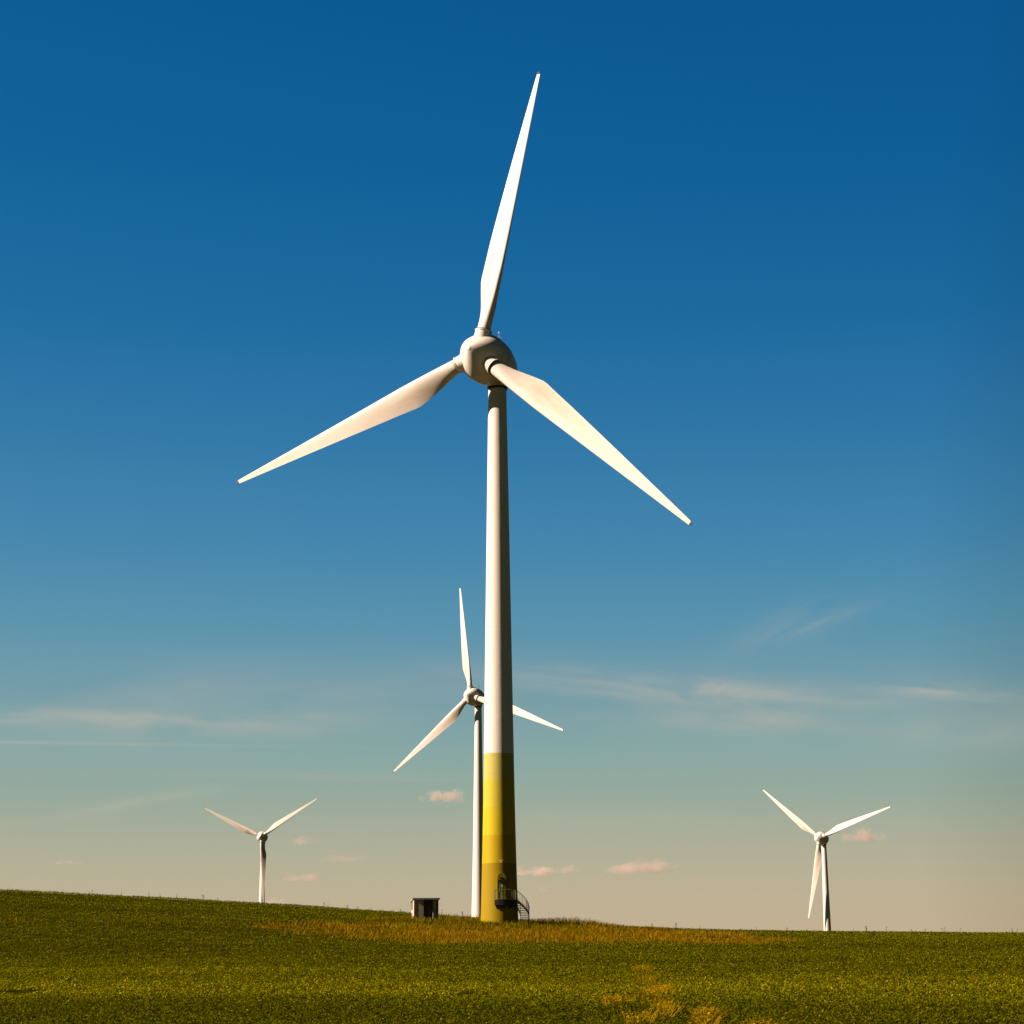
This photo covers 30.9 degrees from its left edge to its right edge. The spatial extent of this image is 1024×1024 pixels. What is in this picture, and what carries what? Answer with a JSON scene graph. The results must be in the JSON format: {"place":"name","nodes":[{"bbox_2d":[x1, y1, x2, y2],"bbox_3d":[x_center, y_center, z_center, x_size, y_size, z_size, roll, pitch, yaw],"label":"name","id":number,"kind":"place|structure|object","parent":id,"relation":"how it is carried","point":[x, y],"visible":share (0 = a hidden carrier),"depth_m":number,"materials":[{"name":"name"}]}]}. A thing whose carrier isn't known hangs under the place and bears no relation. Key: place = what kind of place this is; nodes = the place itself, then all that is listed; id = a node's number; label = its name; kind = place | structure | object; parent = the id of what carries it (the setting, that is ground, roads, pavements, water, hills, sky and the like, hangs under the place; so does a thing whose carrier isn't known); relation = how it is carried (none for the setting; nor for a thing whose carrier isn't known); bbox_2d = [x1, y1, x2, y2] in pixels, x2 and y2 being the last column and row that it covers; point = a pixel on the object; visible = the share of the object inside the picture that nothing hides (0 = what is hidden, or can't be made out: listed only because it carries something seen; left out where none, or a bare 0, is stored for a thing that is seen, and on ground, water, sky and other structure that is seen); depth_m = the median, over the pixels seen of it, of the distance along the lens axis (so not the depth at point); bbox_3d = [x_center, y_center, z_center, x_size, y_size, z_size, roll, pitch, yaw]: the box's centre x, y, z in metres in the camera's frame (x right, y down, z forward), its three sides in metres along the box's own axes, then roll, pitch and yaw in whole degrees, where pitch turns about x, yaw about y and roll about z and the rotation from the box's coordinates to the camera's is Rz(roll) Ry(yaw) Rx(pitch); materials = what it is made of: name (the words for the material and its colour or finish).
{"place":"outdoors","nodes":[
{"label":"outdoors","id":0,"kind":"place"},
{"bbox_2d":[0,891,1023,1023],"bbox_3d":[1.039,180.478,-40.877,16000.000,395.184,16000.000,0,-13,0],"label":"ground","id":1,"kind":"structure","parent":0,"point":[77,916],"depth_m":143.07,"materials":[{"name":"green plant"}]},
{"bbox_2d":[204,798,317,902],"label":"wind turbine","id":2,"kind":"object","parent":1,"relation":"on","point":[262,837],"visible":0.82,"depth_m":928.09,"materials":[{"name":"paint"}]},
{"bbox_2d":[0,912,808,945],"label":"grass","id":3,"kind":"structure","parent":1,"relation":"on","point":[577,928],"depth_m":164.81,"materials":[{"name":"green plant"}]},
{"bbox_2d":[410,898,439,919],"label":"transformer shed","id":4,"kind":"structure","parent":1,"relation":"on","point":[427,908],"depth_m":191.29,"materials":[{"name":"concrete"}]},
{"bbox_2d":[427,905,432,918],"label":"door","id":5,"kind":"structure","parent":4,"relation":"in","point":[429,907],"depth_m":191.44,"materials":[{"name":"brown paint"}]},
{"bbox_2d":[236,72,691,923],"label":"wind turbine","id":6,"kind":"object","parent":1,"relation":"on","point":[486,358],"visible":1,"depth_m":199.85,"materials":[{"name":"paint"}]},
{"bbox_2d":[497,877,505,899],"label":"door","id":7,"kind":"structure","parent":6,"relation":"in","point":[501,883],"depth_m":192.01,"materials":[{"name":"paint"}]},
{"bbox_2d":[393,587,563,917],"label":"wind turbine","id":8,"kind":"object","parent":1,"relation":"on","point":[474,697],"visible":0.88,"depth_m":541.82,"materials":[{"name":"paint"}]},
{"bbox_2d":[0,888,1023,1023],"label":"crop","id":9,"kind":"object","parent":1,"relation":"on","point":[487,1001],"visible":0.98,"depth_m":63.19,"materials":[{"name":"green plant"}]},
{"bbox_2d":[592,964,788,1023],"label":"withered patch","id":10,"kind":"object","parent":1,"relation":"on","point":[709,1017],"visible":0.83,"depth_m":34.50,"materials":[{"name":"yellow plant"}]},
{"bbox_2d":[762,789,890,930],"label":"wind turbine","id":11,"kind":"object","parent":1,"relation":"on","point":[821,838],"visible":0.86,"depth_m":772.91,"materials":[{"name":"paint"}]},
{"bbox_2d":[0,0,1023,933],"label":"sky","id":12,"kind":"structure","parent":0,"point":[771,252],"materials":[{"name":"blue"}]}
]}

